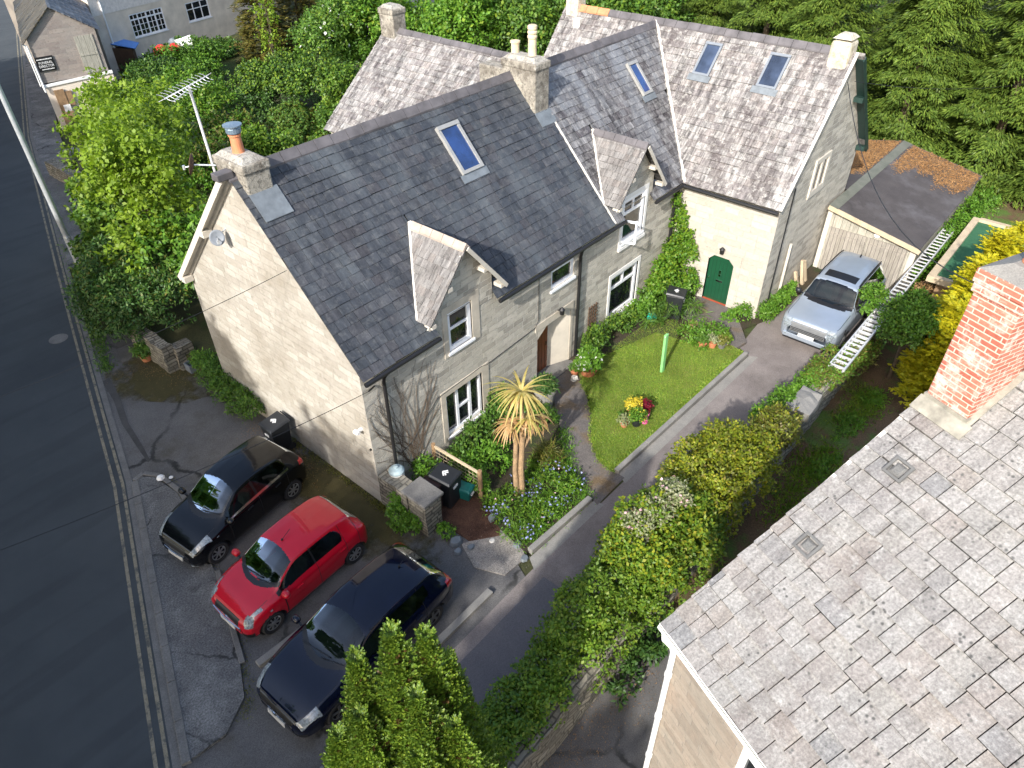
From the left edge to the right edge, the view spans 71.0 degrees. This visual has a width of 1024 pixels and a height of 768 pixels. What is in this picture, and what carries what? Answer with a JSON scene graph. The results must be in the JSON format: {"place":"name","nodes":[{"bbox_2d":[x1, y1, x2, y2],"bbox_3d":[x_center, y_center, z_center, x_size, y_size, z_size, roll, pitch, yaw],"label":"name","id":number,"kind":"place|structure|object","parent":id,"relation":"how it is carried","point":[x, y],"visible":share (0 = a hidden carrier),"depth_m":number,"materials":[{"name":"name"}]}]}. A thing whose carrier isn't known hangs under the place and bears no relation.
{"place":"outdoors","nodes":[
{"label":"outdoors","id":0,"kind":"place"},
{"bbox_2d":[24,51,100,267],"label":"pavement","id":1,"kind":"structure","parent":0,"point":[42,113],"depth_m":38.84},
{"bbox_2d":[0,0,172,767],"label":"road","id":2,"kind":"structure","parent":0,"point":[71,693],"depth_m":17.82,"materials":[{"name":"asphalt"}]},
{"bbox_2d":[16,31,157,767],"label":"road line","id":3,"kind":"object","parent":2,"relation":"on","point":[150,731],"visible":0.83,"depth_m":18.49,"materials":[{"name":"paint"}]},
{"bbox_2d":[19,38,169,767],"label":"road line","id":4,"kind":"object","parent":2,"relation":"on","point":[162,733],"visible":0.87,"depth_m":18.23,"materials":[{"name":"paint"}]},
{"bbox_2d":[21,43,181,767],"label":"gutter strip","id":5,"kind":"object","parent":2,"relation":"on","point":[170,728],"visible":0.78,"depth_m":17.90,"materials":[{"name":"concrete"}]},
{"bbox_2d":[138,477,244,764],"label":"pavement island","id":6,"kind":"structure","parent":0,"point":[208,672],"depth_m":15.51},
{"bbox_2d":[71,9,525,375],"bbox_3d":[-9.859,-17.048,43.152,30.726,0.550,50.679,-14,41,-16],"label":"raised garden","id":7,"kind":"object","parent":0,"point":[196,333],"depth_m":25.02,"materials":[{"name":"plant"}]},
{"bbox_2d":[63,172,149,306],"bbox_3d":[-14.956,-6.069,26.770,3.461,3.423,7.889,-17,42,-19],"label":"ivy mass","id":8,"kind":"object","parent":7,"relation":"on","point":[87,216],"visible":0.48,"depth_m":25.30,"materials":[{"name":"green plant"}]},
{"bbox_2d":[49,66,184,171],"bbox_3d":[-16.700,-10.824,31.062,3.434,5.458,5.737,28,47,31],"label":"lime green maple","id":9,"kind":"object","parent":7,"relation":"on","point":[139,81],"visible":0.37,"depth_m":30.10,"materials":[{"name":"green plant"}]},
{"bbox_2d":[62,230,199,345],"bbox_3d":[-12.429,-3.469,23.924,5.482,3.042,4.638,28,47,31],"label":"laurel shrub","id":10,"kind":"object","parent":7,"relation":"on","point":[99,291],"visible":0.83,"depth_m":23.09,"materials":[{"name":"green plant"}]},
{"bbox_2d":[57,74,208,274],"bbox_3d":[-13.143,-7.117,25.589,4.568,6.522,8.749,-15,41,-16],"label":"lime green maple","id":11,"kind":"object","parent":7,"relation":"on","point":[129,146],"visible":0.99,"depth_m":23.45,"materials":[{"name":"green plant"}]},
{"bbox_2d":[88,52,188,106],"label":"shrub","id":12,"kind":"object","parent":7,"relation":"on","point":[144,69],"visible":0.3,"depth_m":40.49,"materials":[{"name":"green plant"}]},
{"bbox_2d":[128,204,205,289],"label":"sycamore shrub","id":13,"kind":"object","parent":7,"relation":"on","point":[189,225],"visible":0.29,"depth_m":23.08,"materials":[{"name":"green plant"}]},
{"bbox_2d":[120,61,242,124],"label":"shrub","id":14,"kind":"object","parent":7,"relation":"on","point":[208,95],"visible":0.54,"depth_m":36.96,"materials":[{"name":"green plant"}]},
{"bbox_2d":[148,35,230,78],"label":"shrub","id":15,"kind":"object","parent":7,"relation":"on","point":[184,56],"visible":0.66,"depth_m":44.25,"materials":[{"name":"green plant"}]},
{"bbox_2d":[153,107,259,204],"bbox_3d":[-14.066,-10.683,32.987,5.608,2.712,6.903,28,47,31],"label":"shrub","id":16,"kind":"object","parent":7,"relation":"on","point":[216,139],"visible":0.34,"depth_m":32.79,"materials":[{"name":"green plant"}]},
{"bbox_2d":[227,0,299,64],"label":"conifer tree","id":17,"kind":"object","parent":7,"relation":"on","point":[247,32],"visible":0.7,"depth_m":47.42,"materials":[{"name":"green plant"}]},
{"bbox_2d":[224,122,319,156],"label":"shrub","id":18,"kind":"object","parent":7,"relation":"on","point":[255,139],"visible":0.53,"depth_m":30.65,"materials":[{"name":"green plant"}]},
{"bbox_2d":[226,45,339,124],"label":"shrub","id":19,"kind":"object","parent":7,"relation":"on","point":[295,78],"visible":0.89,"depth_m":37.92,"materials":[{"name":"green plant"}]},
{"bbox_2d":[261,98,330,141],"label":"shrub","id":20,"kind":"object","parent":7,"relation":"on","point":[297,115],"visible":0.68,"depth_m":36.04,"materials":[{"name":"green plant"}]},
{"bbox_2d":[285,0,375,65],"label":"elder tree","id":21,"kind":"object","parent":7,"relation":"on","point":[319,28],"visible":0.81,"depth_m":39.85,"materials":[{"name":"green plant"}]},
{"bbox_2d":[314,57,365,135],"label":"shrub","id":22,"kind":"object","parent":7,"relation":"on","point":[345,74],"visible":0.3,"depth_m":35.81,"materials":[{"name":"green plant"}]},
{"bbox_2d":[332,0,431,63],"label":"sycamore tree","id":23,"kind":"object","parent":7,"relation":"on","point":[369,8],"visible":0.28,"depth_m":40.87,"materials":[{"name":"green plant"}]},
{"bbox_2d":[324,2,509,133],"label":"wing","id":24,"kind":"structure","parent":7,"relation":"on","point":[402,67],"depth_m":25.90,"materials":[{"name":"stone"}]},
{"bbox_2d":[406,0,521,50],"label":"sycamore tree","id":25,"kind":"object","parent":7,"relation":"on","point":[462,20],"visible":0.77,"depth_m":38.32,"materials":[{"name":"green plant"}]},
{"bbox_2d":[484,0,586,55],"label":"sycamore tree","id":26,"kind":"object","parent":7,"relation":"on","point":[544,16],"visible":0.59,"depth_m":38.64,"materials":[{"name":"green plant"}]},
{"bbox_2d":[92,332,524,767],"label":"forecourt","id":27,"kind":"structure","parent":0,"point":[187,436],"depth_m":17.37,"materials":[{"name":"asphalt"}]},
{"bbox_2d":[106,357,212,402],"bbox_3d":[-11.159,-0.118,22.672,4.200,0.001,2.900,28,47,31],"label":"moss patch","id":28,"kind":"object","parent":27,"relation":"on","point":[158,387],"visible":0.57,"depth_m":22.56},
{"bbox_2d":[131,480,191,766],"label":"road kerb","id":29,"kind":"structure","parent":27,"relation":"on","point":[184,752],"depth_m":15.59,"materials":[{"name":"concrete"}]},
{"bbox_2d":[129,322,194,373],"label":"retaining wall","id":30,"kind":"structure","parent":27,"relation":"on","point":[168,357],"depth_m":22.81,"materials":[{"name":"stone"}]},
{"bbox_2d":[187,347,265,422],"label":"shrub","id":31,"kind":"object","parent":27,"relation":"on","point":[228,389],"visible":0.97,"depth_m":21.20,"materials":[{"name":"green plant"}]},
{"bbox_2d":[159,436,306,566],"bbox_3d":[-6.958,2.786,17.845,1.964,1.587,3.629,22,44,25],"label":"parked car","id":32,"kind":"object","parent":27,"relation":"on","point":[217,510],"visible":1,"depth_m":17.29,"materials":[{"name":"black paint"}]},
{"bbox_2d":[211,495,366,637],"bbox_3d":[-5.075,3.967,16.315,1.984,1.647,3.511,26,46,29],"label":"parked car","id":33,"kind":"object","parent":27,"relation":"on","point":[275,572],"visible":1,"depth_m":15.80,"materials":[{"name":"red paint"}]},
{"bbox_2d":[256,542,452,737],"bbox_3d":[-3.233,5.097,14.933,2.160,1.591,4.305,26,46,30],"label":"parked car","id":34,"kind":"object","parent":27,"relation":"on","point":[300,684],"visible":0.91,"depth_m":14.38,"materials":[{"name":"blue paint"}]},
{"bbox_2d":[290,443,436,560],"bbox_3d":[-4.539,3.078,18.614,7.225,0.001,2.126,24,45,27],"label":"moss patch","id":35,"kind":"object","parent":27,"relation":"on","point":[340,492],"visible":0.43,"depth_m":18.75,"materials":[{"name":"plant"}]},
{"bbox_2d":[258,411,295,448],"bbox_3d":[-6.462,1.387,19.880,0.608,1.079,0.721,28,47,31],"label":"wheelie bin","id":36,"kind":"object","parent":35,"relation":"on","point":[276,423],"visible":0.89,"depth_m":19.57,"materials":[{"name":"black plastic"}]},
{"bbox_2d":[385,491,456,540],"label":"pier weeds","id":37,"kind":"object","parent":35,"relation":"on","point":[402,522],"visible":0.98,"depth_m":17.58,"materials":[{"name":"green plant"}]},
{"bbox_2d":[378,465,443,536],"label":"garden wall","id":38,"kind":"structure","parent":27,"relation":"on","point":[420,496],"depth_m":17.49,"materials":[{"name":"stone"}]},
{"bbox_2d":[462,531,523,575],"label":"gravel","id":39,"kind":"structure","parent":27,"relation":"on","point":[503,566],"depth_m":17.24,"materials":[{"name":"gravel"}]},
{"bbox_2d":[50,0,1023,625],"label":"ground","id":40,"kind":"structure","parent":0,"point":[526,568],"depth_m":31.98,"materials":[{"name":"soil"}]},
{"bbox_2d":[0,85,82,266],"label":"street lamp","id":41,"kind":"object","parent":40,"relation":"on","point":[39,177],"visible":0.74,"depth_m":25.78,"materials":[{"name":"metal"}]},
{"bbox_2d":[13,0,113,129],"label":"roadside workshop","id":42,"kind":"structure","parent":40,"relation":"on","point":[60,37],"depth_m":39.04,"materials":[{"name":"white paint"}]},
{"bbox_2d":[4,0,278,79],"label":"rendered house","id":43,"kind":"structure","parent":40,"relation":"on","point":[146,24],"depth_m":49.04,"materials":[{"name":"paint"}]},
{"bbox_2d":[128,7,168,38],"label":"window","id":44,"kind":"structure","parent":43,"relation":"in","point":[148,22],"depth_m":48.60,"materials":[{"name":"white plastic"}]},
{"bbox_2d":[178,71,619,500],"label":"stone cottage","id":45,"kind":"structure","parent":40,"relation":"on","point":[461,237],"depth_m":18.06,"materials":[{"name":"stone"}]},
{"bbox_2d":[370,353,439,467],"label":"bare creeper","id":46,"kind":"object","parent":45,"relation":"attached to","point":[410,445],"visible":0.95,"depth_m":18.22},
{"bbox_2d":[447,301,475,356],"bbox_3d":[-1.325,-1.434,18.088,0.150,1.240,0.960,28,47,31],"label":"window","id":47,"kind":"structure","parent":45,"relation":"in","point":[459,322],"depth_m":18.18,"materials":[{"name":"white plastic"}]},
{"bbox_2d":[446,374,484,439],"bbox_3d":[-1.310,0.574,19.716,0.170,1.510,1.500,28,47,31],"label":"window","id":48,"kind":"structure","parent":45,"relation":"in","point":[464,402],"depth_m":19.80,"materials":[{"name":"white plastic"}]},
{"bbox_2d":[412,388,585,554],"bbox_3d":[0.374,2.252,19.530,3.930,0.080,5.750,28,47,31],"label":"flower bed","id":49,"kind":"object","parent":40,"relation":"on","point":[498,483],"visible":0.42,"depth_m":19.15,"materials":[{"name":"plant"}]},
{"bbox_2d":[409,435,512,494],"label":"bed shrub","id":50,"kind":"object","parent":49,"relation":"on","point":[422,470],"visible":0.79,"depth_m":18.91,"materials":[{"name":"green plant"}]},
{"bbox_2d":[441,496,499,540],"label":"mulch","id":51,"kind":"object","parent":49,"relation":"on","point":[492,532],"visible":0.43,"depth_m":18.08,"materials":[{"name":"brown wood"}]},
{"bbox_2d":[427,462,461,508],"bbox_3d":[-1.698,2.610,18.286,0.721,1.079,0.608,20,43,24],"label":"wheelie bin","id":52,"kind":"object","parent":51,"relation":"on","point":[446,477],"visible":0.86,"depth_m":17.99,"materials":[{"name":"black plastic"}]},
{"bbox_2d":[445,381,562,466],"bbox_3d":[-0.441,0.998,20.022,3.936,1.440,1.702,-26,45,-28],"label":"bed shrub","id":53,"kind":"object","parent":49,"relation":"on","point":[472,429],"visible":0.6,"depth_m":19.85,"materials":[{"name":"green plant"}]},
{"bbox_2d":[483,365,554,495],"bbox_3d":[0.232,1.383,17.652,1.687,3.747,1.701,28,47,31],"label":"cordyline palm","id":54,"kind":"object","parent":49,"relation":"on","point":[519,393],"visible":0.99,"depth_m":16.95,"materials":[{"name":"yellow plant"}]},
{"bbox_2d":[478,450,582,547],"bbox_3d":[0.528,2.809,18.478,2.177,0.622,3.322,28,47,31],"label":"bluebell bed","id":55,"kind":"object","parent":49,"relation":"on","point":[537,515],"visible":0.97,"depth_m":18.23,"materials":[{"name":"green plant"}]},
{"bbox_2d":[479,20,685,330],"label":"stone cottage","id":56,"kind":"structure","parent":40,"relation":"on","point":[610,92],"depth_m":22.75,"materials":[{"name":"grey stone"}]},
{"bbox_2d":[608,262,636,315],"bbox_3d":[3.714,-3.153,24.224,0.160,1.680,1.720,28,47,31],"label":"window","id":57,"kind":"structure","parent":56,"relation":"in","point":[622,285],"depth_m":24.32,"materials":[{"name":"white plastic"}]},
{"bbox_2d":[627,192,702,321],"bbox_3d":[5.226,-4.190,24.190,1.794,3.727,3.417,28,47,31],"label":"climbing ivy","id":58,"kind":"object","parent":56,"relation":"attached to","point":[668,268],"visible":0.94,"depth_m":24.71,"materials":[{"name":"green plant"}]},
{"bbox_2d":[569,293,698,360],"bbox_3d":[4.825,-1.652,24.212,2.750,0.120,6.000,28,47,31],"label":"border","id":59,"kind":"object","parent":40,"relation":"on","point":[619,337],"visible":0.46,"depth_m":24.21,"materials":[{"name":"soil"}]},
{"bbox_2d":[580,304,640,349],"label":"border shrub","id":60,"kind":"object","parent":59,"relation":"on","point":[597,331],"visible":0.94,"depth_m":23.50,"materials":[{"name":"green plant"}]},
{"bbox_2d":[632,289,713,330],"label":"border grasses","id":61,"kind":"object","parent":59,"relation":"on","point":[661,309],"visible":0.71,"depth_m":24.37,"materials":[{"name":"green plant"}]},
{"bbox_2d":[586,0,695,21],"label":"ash tree","id":62,"kind":"object","parent":40,"relation":"on","point":[669,9],"visible":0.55,"depth_m":36.86,"materials":[{"name":"green plant"}]},
{"bbox_2d":[614,351,747,473],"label":"lawn kerb","id":63,"kind":"structure","parent":40,"relation":"on","point":[667,425],"depth_m":20.96,"materials":[{"name":"concrete"}]},
{"bbox_2d":[543,0,867,318],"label":"stone cottage","id":64,"kind":"structure","parent":40,"relation":"on","point":[766,140],"depth_m":23.61,"materials":[{"name":"stone"}]},
{"bbox_2d":[703,255,732,304],"bbox_3d":[7.256,-3.678,25.155,0.940,1.780,0.130,28,47,31],"label":"door","id":65,"kind":"structure","parent":64,"relation":"in","point":[719,274],"depth_m":25.18,"materials":[{"name":"green paint"}]},
{"bbox_2d":[504,279,911,767],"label":"hedge wall","id":66,"kind":"structure","parent":40,"relation":"on","point":[810,404],"depth_m":13.96,"materials":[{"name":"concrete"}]},
{"bbox_2d":[480,634,580,760],"bbox_3d":[0.045,6.036,13.103,1.528,1.341,3.672,28,47,31],"label":"hedge shrub","id":67,"kind":"object","parent":66,"relation":"on","point":[542,688],"visible":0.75,"depth_m":13.06,"materials":[{"name":"green plant"}]},
{"bbox_2d":[526,553,668,693],"bbox_3d":[1.751,4.552,14.268,2.016,1.882,3.060,28,47,31],"label":"hedge shrub","id":68,"kind":"object","parent":66,"relation":"on","point":[599,619],"visible":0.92,"depth_m":13.97,"materials":[{"name":"green plant"}]},
{"bbox_2d":[592,473,730,620],"bbox_3d":[3.340,3.166,15.267,2.427,2.192,3.611,28,47,31],"label":"hedge shrub","id":69,"kind":"object","parent":66,"relation":"on","point":[683,538],"visible":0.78,"depth_m":14.79,"materials":[{"name":"green plant"}]},
{"bbox_2d":[618,474,695,545],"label":"variegated shrub","id":70,"kind":"object","parent":69,"relation":"on","point":[680,497],"visible":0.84,"depth_m":14.81,"materials":[{"name":"white plant"}]},
{"bbox_2d":[656,416,787,538],"bbox_3d":[4.870,1.971,16.859,2.566,2.162,3.870,28,47,31],"label":"hedge shrub","id":71,"kind":"object","parent":66,"relation":"on","point":[710,451],"visible":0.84,"depth_m":16.51,"materials":[{"name":"green plant"}]},
{"bbox_2d":[737,400,804,460],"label":"hedge shrub","id":72,"kind":"object","parent":66,"relation":"on","point":[776,418],"visible":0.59,"depth_m":17.97,"materials":[{"name":"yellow plant"}]},
{"bbox_2d":[747,368,821,430],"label":"ivy shrub","id":73,"kind":"object","parent":66,"relation":"on","point":[789,391],"visible":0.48,"depth_m":19.95,"materials":[{"name":"green plant"}]},
{"bbox_2d":[797,330,884,394],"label":"wall weeds","id":74,"kind":"object","parent":66,"relation":"on","point":[816,366],"depth_m":20.89,"materials":[{"name":"green plant"}]},
{"bbox_2d":[828,228,953,372],"bbox_3d":[12.684,-3.026,23.516,0.460,0.270,10.650,28,47,31],"label":"extension ladder","id":75,"kind":"object","parent":66,"relation":"on","point":[862,327],"visible":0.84,"depth_m":22.19,"materials":[{"name":"metal"}]},
{"bbox_2d":[677,0,759,31],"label":"conifer tree","id":76,"kind":"object","parent":40,"relation":"on","point":[714,17],"visible":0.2,"depth_m":39.93,"materials":[{"name":"green plant"}]},
{"bbox_2d":[718,0,812,36],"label":"conifer tree","id":77,"kind":"object","parent":40,"relation":"on","point":[764,20],"visible":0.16,"depth_m":34.74,"materials":[{"name":"green plant"}]},
{"bbox_2d":[736,264,821,329],"bbox_3d":[9.999,-3.333,26.235,7.343,0.060,1.383,-28,46,-30],"label":"flower bed","id":78,"kind":"object","parent":40,"relation":"on","point":[813,272],"depth_m":25.93,"materials":[{"name":"soil"}]},
{"bbox_2d":[719,279,799,323],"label":"doorside plants","id":79,"kind":"object","parent":78,"relation":"on","point":[775,300],"visible":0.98,"depth_m":24.68,"materials":[{"name":"green plant"}]},
{"bbox_2d":[643,252,1023,767],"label":"neighbour house","id":80,"kind":"structure","parent":40,"relation":"on","point":[863,607],"depth_m":8.91,"materials":[{"name":"stone"}]},
{"bbox_2d":[781,0,887,101],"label":"conifer tree","id":81,"kind":"object","parent":40,"relation":"on","point":[833,12],"visible":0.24,"depth_m":32.24,"materials":[{"name":"green plant"}]},
{"bbox_2d":[813,140,982,289],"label":"garage","id":82,"kind":"structure","parent":40,"relation":"on","point":[859,220],"depth_m":26.48,"materials":[{"name":"concrete"}]},
{"bbox_2d":[819,226,867,268],"bbox_3d":[12.256,-4.845,26.638,1.350,1.750,0.085,28,47,31],"label":"door","id":83,"kind":"structure","parent":82,"relation":"in","point":[838,240],"depth_m":26.41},
{"bbox_2d":[863,237,907,289],"bbox_3d":[13.315,-4.282,25.925,1.360,1.750,0.085,28,47,31],"label":"door","id":84,"kind":"structure","parent":82,"relation":"in","point":[892,257],"depth_m":25.67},
{"bbox_2d":[850,139,981,194],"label":"needle litter","id":85,"kind":"object","parent":82,"relation":"on","point":[881,149],"visible":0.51,"depth_m":29.26,"materials":[{"name":"plant"}]},
{"bbox_2d":[910,185,1002,288],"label":"garage weeds","id":86,"kind":"object","parent":82,"relation":"attached to","point":[973,209],"visible":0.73,"depth_m":27.06,"materials":[{"name":"green plant"}]},
{"bbox_2d":[856,0,965,135],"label":"conifer tree","id":87,"kind":"object","parent":40,"relation":"on","point":[888,11],"visible":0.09,"depth_m":36.42,"materials":[{"name":"green plant"}]},
{"bbox_2d":[867,0,998,165],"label":"conifer tree","id":88,"kind":"object","parent":40,"relation":"on","point":[944,78],"visible":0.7,"depth_m":31.57,"materials":[{"name":"green plant"}]},
{"bbox_2d":[910,0,1023,171],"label":"conifer tree","id":89,"kind":"object","parent":40,"relation":"on","point":[1000,35],"visible":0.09,"depth_m":33.61,"materials":[{"name":"green plant"}]},
{"bbox_2d":[920,0,1023,209],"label":"conifer tree","id":90,"kind":"object","parent":40,"relation":"on","point":[999,145],"visible":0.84,"depth_m":30.80,"materials":[{"name":"green plant"}]},
{"bbox_2d":[554,369,623,504],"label":"garden path","id":91,"kind":"structure","parent":0,"point":[570,400],"depth_m":20.40,"materials":[{"name":"stone"}]},
{"bbox_2d":[541,628,669,767],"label":"neighbour tarmac","id":92,"kind":"structure","parent":0,"point":[629,749],"depth_m":14.00,"materials":[{"name":"asphalt"}]},
{"bbox_2d":[605,611,668,712],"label":"yard fern","id":93,"kind":"object","parent":92,"relation":"on","point":[648,651],"visible":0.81,"depth_m":14.79,"materials":[{"name":"green plant"}]},
{"bbox_2d":[572,314,742,471],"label":"lawn","id":94,"kind":"structure","parent":0,"point":[644,361],"depth_m":22.12,"materials":[{"name":"plant"}]},
{"bbox_2d":[452,292,883,662],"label":"driveway","id":95,"kind":"structure","parent":0,"point":[781,359],"depth_m":20.61,"materials":[{"name":"asphalt"}]},
{"bbox_2d":[460,577,583,747],"bbox_3d":[-1.041,7.644,12.912,3.800,0.001,9.950,28,47,31],"label":"driveway patch","id":96,"kind":"object","parent":95,"relation":"on","point":[498,648],"visible":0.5,"depth_m":15.44,"materials":[{"name":"asphalt"}]},
{"bbox_2d":[319,617,508,767],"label":"golden cypress","id":97,"kind":"object","parent":96,"relation":"on","point":[410,706],"visible":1,"depth_m":8.72,"materials":[{"name":"green plant"}]},
{"bbox_2d":[530,501,602,569],"bbox_3d":[1.322,3.677,17.755,0.326,0.001,2.721,29,48,32],"label":"concrete gutter","id":98,"kind":"object","parent":95,"relation":"on","point":[539,557],"visible":1,"depth_m":17.69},
{"bbox_2d":[619,356,757,482],"bbox_3d":[5.362,0.810,21.213,0.324,0.001,7.403,29,48,32],"label":"concrete gutter","id":99,"kind":"object","parent":95,"relation":"on","point":[638,463],"visible":1,"depth_m":20.81,"materials":[{"name":"concrete"}]},
{"bbox_2d":[781,250,885,352],"bbox_3d":[10.865,-2.841,24.159,2.300,1.946,4.518,28,47,31],"label":"parked car","id":100,"kind":"object","parent":95,"relation":"on","point":[822,310],"visible":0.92,"depth_m":23.33,"materials":[{"name":"silver metal"}]},
{"bbox_2d":[680,296,746,348],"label":"footpath","id":101,"kind":"structure","parent":0,"point":[737,333],"depth_m":24.82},
{"bbox_2d":[657,200,1023,622],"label":"side yard","id":102,"kind":"structure","parent":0,"point":[751,530],"depth_m":20.35,"materials":[{"name":"plant"}]},
{"bbox_2d":[750,428,859,527],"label":"yard grass","id":103,"kind":"structure","parent":102,"relation":"on","point":[803,482],"depth_m":19.05,"materials":[{"name":"green plant"}]},
{"bbox_2d":[806,385,890,482],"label":"yard grass clump","id":104,"kind":"object","parent":102,"relation":"on","point":[850,419],"visible":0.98,"depth_m":20.38,"materials":[{"name":"green plant"}]},
{"bbox_2d":[820,380,897,438],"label":"yard grass","id":105,"kind":"structure","parent":102,"relation":"on","point":[867,410],"depth_m":21.20,"materials":[{"name":"green plant"}]},
{"bbox_2d":[873,286,948,378],"bbox_3d":[11.379,-1.243,20.951,1.958,3.431,2.072,4,39,6],"label":"bay tree","id":106,"kind":"object","parent":102,"relation":"on","point":[908,316],"visible":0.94,"depth_m":20.10,"materials":[{"name":"green plant"}]},
{"bbox_2d":[887,221,1023,409],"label":"golden conifer","id":107,"kind":"object","parent":102,"relation":"on","point":[917,372],"visible":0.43,"depth_m":20.07,"materials":[{"name":"plant"}]},
{"bbox_2d":[925,217,1023,304],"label":"green roofed shed","id":108,"kind":"structure","parent":102,"relation":"on","point":[962,246],"depth_m":24.28,"materials":[{"name":"fabric"}]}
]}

